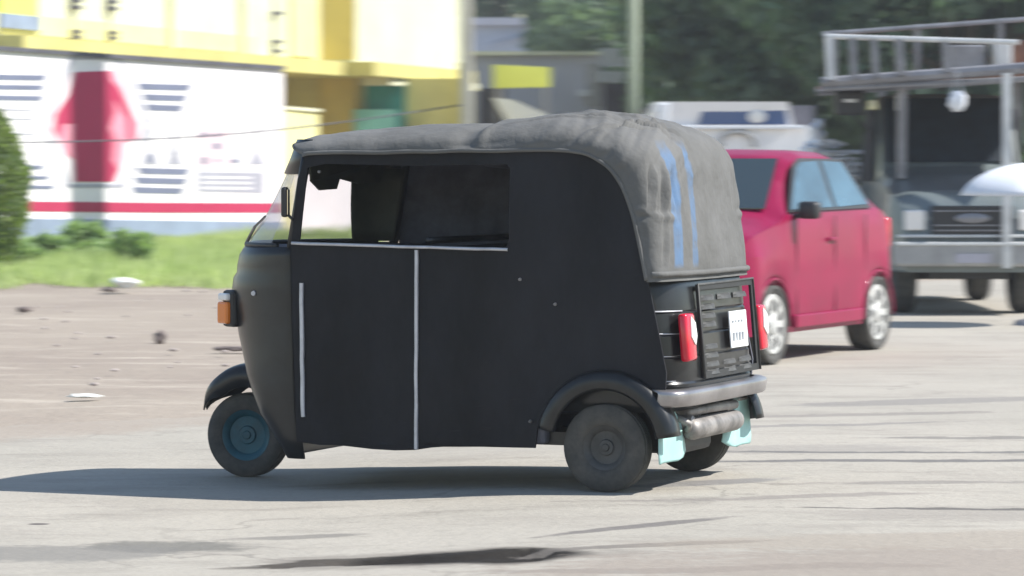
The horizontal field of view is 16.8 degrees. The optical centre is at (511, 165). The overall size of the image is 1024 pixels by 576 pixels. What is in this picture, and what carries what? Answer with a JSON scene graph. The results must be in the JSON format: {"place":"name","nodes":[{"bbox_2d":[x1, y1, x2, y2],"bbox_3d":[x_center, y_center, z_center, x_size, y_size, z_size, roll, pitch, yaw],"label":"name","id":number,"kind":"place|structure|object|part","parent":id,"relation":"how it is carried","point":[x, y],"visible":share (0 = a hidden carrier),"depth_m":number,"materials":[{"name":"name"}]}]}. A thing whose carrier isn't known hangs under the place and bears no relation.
{"place":"outdoors","nodes":[
{"label":"outdoors","id":0,"kind":"place"},
{"bbox_2d":[33,288,229,385],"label":"gravel","id":1,"kind":"structure","parent":0,"point":[115,370],"depth_m":27.33,"materials":[{"name":"stone"}]},
{"bbox_2d":[0,241,996,426],"bbox_3d":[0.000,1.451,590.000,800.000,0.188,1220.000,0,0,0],"label":"ground","id":2,"kind":"structure","parent":0,"point":[41,378],"depth_m":27.56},
{"bbox_2d":[0,108,34,261],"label":"clipped shrub","id":3,"kind":"object","parent":2,"relation":"on","point":[16,179],"visible":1,"depth_m":44.79,"materials":[{"name":"green plant"}]},
{"bbox_2d":[0,241,48,266],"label":"weed bush","id":4,"kind":"object","parent":2,"relation":"on","point":[27,249],"visible":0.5,"depth_m":46.93,"materials":[{"name":"green plant"}]},
{"bbox_2d":[17,306,31,312],"bbox_3d":[-4.910,1.452,34.883,0.144,0.067,0.116,0,0,24],"label":"rock","id":5,"kind":"object","parent":2,"relation":"on","point":[23,309],"visible":1,"depth_m":34.85,"materials":[{"name":"stone"}]},
{"bbox_2d":[20,229,81,256],"bbox_3d":[-6.433,1.161,48.025,0.987,0.582,0.653,0,0,0],"label":"weed bush","id":6,"kind":"object","parent":2,"relation":"on","point":[45,241],"visible":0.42,"depth_m":47.93,"materials":[{"name":"green plant"}]},
{"bbox_2d":[66,393,101,397],"bbox_3d":[-2.735,1.477,22.214,0.245,0.028,0.111,0,0,0],"label":"rock","id":7,"kind":"object","parent":2,"relation":"on","point":[85,395],"visible":1,"depth_m":22.19,"materials":[{"name":"white stone"}]},
{"bbox_2d":[56,216,111,253],"bbox_3d":[-6.105,1.091,49.979,0.971,0.741,0.684,0,0,0],"label":"weed bush","id":8,"kind":"object","parent":2,"relation":"on","point":[77,232],"visible":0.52,"depth_m":49.87,"materials":[{"name":"green plant"}]},
{"bbox_2d":[101,286,116,291],"bbox_3d":[-4.710,1.450,40.503,0.174,0.071,0.141,0,0,-24],"label":"rock","id":9,"kind":"object","parent":2,"relation":"on","point":[109,289],"visible":1,"depth_m":40.47,"materials":[{"name":"stone"}]},
{"bbox_2d":[85,226,156,262],"bbox_3d":[-5.326,1.144,47.080,1.006,0.635,0.911,0,0,0],"label":"weed bush","id":10,"kind":"object","parent":2,"relation":"on","point":[140,243],"visible":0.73,"depth_m":46.88,"materials":[{"name":"green plant"}]},
{"bbox_2d":[111,277,139,288],"bbox_3d":[-4.528,1.377,40.612,0.320,0.136,0.204,0,0,-14],"label":"litter bag","id":11,"kind":"object","parent":2,"relation":"on","point":[125,283],"visible":1,"depth_m":40.55,"materials":[{"name":"white plastic"}]},
{"bbox_2d":[0,46,285,240],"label":"boundary wall","id":12,"kind":"structure","parent":2,"relation":"on","point":[180,186],"depth_m":58.14,"materials":[{"name":"white paint"}]},
{"bbox_2d":[154,330,166,343],"bbox_3d":[-2.929,1.433,28.858,0.100,0.130,0.088,0,0,-22],"label":"rock","id":13,"kind":"object","parent":2,"relation":"on","point":[160,336],"visible":0.99,"depth_m":28.83,"materials":[{"name":"stone"}]},
{"bbox_2d":[0,222,384,288],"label":"grass","id":14,"kind":"structure","parent":2,"relation":"on","point":[204,261],"depth_m":44.66,"materials":[{"name":"green plant"}]},
{"bbox_2d":[212,346,241,350],"bbox_3d":[-2.189,1.457,27.522,0.377,0.042,0.124,0,0,0],"label":"rock","id":15,"kind":"object","parent":2,"relation":"on","point":[231,348],"visible":0.73,"depth_m":27.48,"materials":[{"name":"stone"}]},
{"bbox_2d":[0,0,476,134],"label":"yellow building","id":16,"kind":"structure","parent":2,"relation":"on","point":[344,60],"depth_m":75.44,"materials":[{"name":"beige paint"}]},
{"bbox_2d":[0,0,41,30],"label":"window","id":17,"kind":"structure","parent":16,"relation":"in","point":[14,14],"depth_m":60.82,"materials":[{"name":"white glass"}]},
{"bbox_2d":[354,84,404,130],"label":"door","id":18,"kind":"structure","parent":16,"relation":"in","point":[379,100],"depth_m":77.84,"materials":[{"name":"teal paint"}]},
{"bbox_2d":[283,106,320,234],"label":"garden wall","id":19,"kind":"structure","parent":2,"relation":"on","point":[297,116],"depth_m":64.04,"materials":[{"name":"yellow paint"}]},
{"bbox_2d":[291,174,350,233],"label":"wall","id":20,"kind":"structure","parent":2,"relation":"on","point":[322,208],"depth_m":64.82,"materials":[{"name":"white paint"}]},
{"bbox_2d":[461,0,471,123],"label":"utility pole","id":21,"kind":"object","parent":2,"relation":"on","point":[466,61],"depth_m":55.64,"materials":[{"name":"concrete"}]},
{"bbox_2d":[19,104,460,142],"bbox_3d":[-4.369,-0.662,53.625,8.965,0.688,0.022,0,0,-36],"label":"overhead cable","id":22,"kind":"object","parent":21,"relation":"attached to","point":[237,133],"visible":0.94,"depth_m":53.67,"materials":[{"name":"black rubber"}]},
{"bbox_2d":[460,17,527,50],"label":"distant building","id":23,"kind":"structure","parent":2,"relation":"on","point":[495,33],"depth_m":116.00,"materials":[{"name":"blue paint"}]},
{"bbox_2d":[460,0,542,16],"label":"overhanging tree","id":24,"kind":"object","parent":2,"relation":"on","point":[485,8],"visible":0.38,"depth_m":120.74,"materials":[{"name":"green plant"}]},
{"bbox_2d":[493,65,549,122],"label":"roof sign","id":25,"kind":"object","parent":2,"relation":"on","point":[508,76],"visible":0.5,"depth_m":83.52,"materials":[{"name":"yellow metal"}]},
{"bbox_2d":[494,98,547,118],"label":"awning","id":26,"kind":"object","parent":25,"relation":"attached to","point":[511,109],"visible":0.52,"depth_m":80.00,"materials":[{"name":"white fabric"}]},
{"bbox_2d":[507,0,561,50],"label":"shade tree","id":27,"kind":"object","parent":2,"relation":"on","point":[530,12],"visible":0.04,"depth_m":107.59,"materials":[{"name":"green plant"}]},
{"bbox_2d":[460,48,627,123],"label":"grey building","id":28,"kind":"structure","parent":2,"relation":"on","point":[578,79],"depth_m":90.00,"materials":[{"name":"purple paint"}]},
{"bbox_2d":[478,88,504,123],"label":"doorway","id":29,"kind":"structure","parent":28,"relation":"in","point":[486,102],"depth_m":85.85,"materials":[{"name":"grey"}]},
{"bbox_2d":[524,0,628,83],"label":"shade tree","id":30,"kind":"object","parent":2,"relation":"on","point":[576,25],"visible":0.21,"depth_m":102.39,"materials":[{"name":"green plant"}]},
{"bbox_2d":[629,0,638,113],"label":"lamp post","id":31,"kind":"object","parent":2,"relation":"on","point":[633,64],"depth_m":49.94,"materials":[{"name":"grey metal"}]},
{"bbox_2d":[639,102,813,150],"bbox_3d":[3.075,0.300,49.763,2.650,2.330,5.675,0,0,0],"label":"parked lorry","id":32,"kind":"object","parent":2,"relation":"on","point":[761,125],"visible":0.18,"depth_m":47.13,"materials":[{"name":"white paint"}]},
{"bbox_2d":[618,31,860,160],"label":"woodland","id":33,"kind":"object","parent":2,"relation":"on","point":[643,98],"depth_m":85.23,"materials":[{"name":"green plant"}]},
{"bbox_2d":[608,0,937,149],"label":"shade tree","id":34,"kind":"object","parent":2,"relation":"on","point":[713,47],"visible":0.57,"depth_m":64.78,"materials":[{"name":"green plant"}]},
{"bbox_2d":[608,0,946,186],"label":"shade tree","id":35,"kind":"object","parent":2,"relation":"on","point":[614,25],"depth_m":73.91,"materials":[{"name":"green plant"}]},
{"bbox_2d":[717,0,1023,160],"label":"shade tree","id":36,"kind":"object","parent":2,"relation":"on","point":[794,36],"visible":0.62,"depth_m":59.10,"materials":[{"name":"green plant"}]},
{"bbox_2d":[938,25,1023,83],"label":"shade tree","id":37,"kind":"object","parent":2,"relation":"on","point":[980,37],"depth_m":62.04,"materials":[{"name":"green plant"}]},
{"bbox_2d":[0,279,1023,575],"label":"road","id":38,"kind":"structure","parent":0,"point":[900,453],"depth_m":15.60,"materials":[{"name":"grey asphalt"}]},
{"bbox_2d":[203,109,768,491],"bbox_3d":[-0.248,0.628,16.436,2.715,1.774,1.378,0,0,22],"label":"auto rickshaw","id":39,"kind":"object","parent":38,"relation":"on","point":[573,283],"visible":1,"depth_m":15.82,"materials":[{"name":"black paint"}]},
{"bbox_2d":[725,149,893,364],"bbox_3d":[1.687,0.670,26.766,1.894,1.590,3.660,0,0,25],"label":"parked car","id":40,"kind":"object","parent":38,"relation":"on","point":[816,229],"visible":0.34,"depth_m":26.34,"materials":[{"name":"paint"}]},
{"bbox_3d":[2.217,0.148,26.295,0.140,0.365,0.920,0,0,25],"label":"side window","id":41,"kind":"part","parent":40,"relation":"part of","materials":[{"name":"blue glass"}]},
{"bbox_3d":[2.602,0.143,27.120,0.136,0.355,0.740,0,0,25],"label":"side window","id":42,"kind":"part","parent":40,"relation":"part of","materials":[{"name":"blue glass"}]},
{"bbox_2d":[800,118,861,183],"bbox_3d":[3.473,0.477,37.426,0.932,1.977,0.748,0,0,0],"label":"goods pile","id":43,"kind":"object","parent":38,"relation":"on","point":[817,142],"visible":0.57,"depth_m":37.23,"materials":[{"name":"white fabric"}]},
{"bbox_2d":[816,17,1023,311],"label":"parked truck","id":44,"kind":"object","parent":38,"relation":"on","point":[926,159],"visible":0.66,"depth_m":34.36,"materials":[{"name":"grey paint"}]},
{"bbox_3d":[3.730,-0.210,36.250,0.061,0.750,1.300,0,0,0],"label":"side window","id":45,"kind":"part","parent":44,"relation":"part of","materials":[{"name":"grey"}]},
{"bbox_2d":[947,71,965,111],"bbox_3d":[4.353,-0.727,33.899,0.189,0.410,0.154,0,0,0],"label":"hanging bag","id":46,"kind":"object","parent":44,"relation":"hanging from","point":[956,100],"visible":1,"depth_m":33.85,"materials":[{"name":"white plastic"}]},
{"bbox_2d":[949,45,984,67],"bbox_3d":[4.509,-1.069,34.400,0.340,0.240,0.300,0,0,0],"label":"storage box","id":47,"kind":"object","parent":44,"relation":"on","point":[966,55],"visible":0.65,"depth_m":34.25,"materials":[{"name":"grey metal"}]},
{"bbox_2d":[992,44,1011,64],"bbox_3d":[4.844,-1.092,34.300,0.170,0.270,0.250,0,0,0],"label":"storage box","id":48,"kind":"object","parent":44,"relation":"on","point":[1001,54],"visible":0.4,"depth_m":34.17,"materials":[{"name":"white paint"}]},
{"bbox_3d":[5.250,-0.210,36.250,0.061,0.750,1.300,0,0,0],"label":"side window","id":49,"kind":"part","parent":44,"relation":"part of","materials":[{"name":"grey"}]},
{"bbox_2d":[1012,40,1023,74],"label":"storage box","id":50,"kind":"object","parent":44,"relation":"on","point":[1018,53],"visible":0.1,"depth_m":34.35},
{"bbox_2d":[960,163,1023,325],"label":"parasol","id":51,"kind":"object","parent":38,"relation":"on","point":[1008,180],"visible":1,"depth_m":31.42,"materials":[{"name":"white fabric"}]}
]}

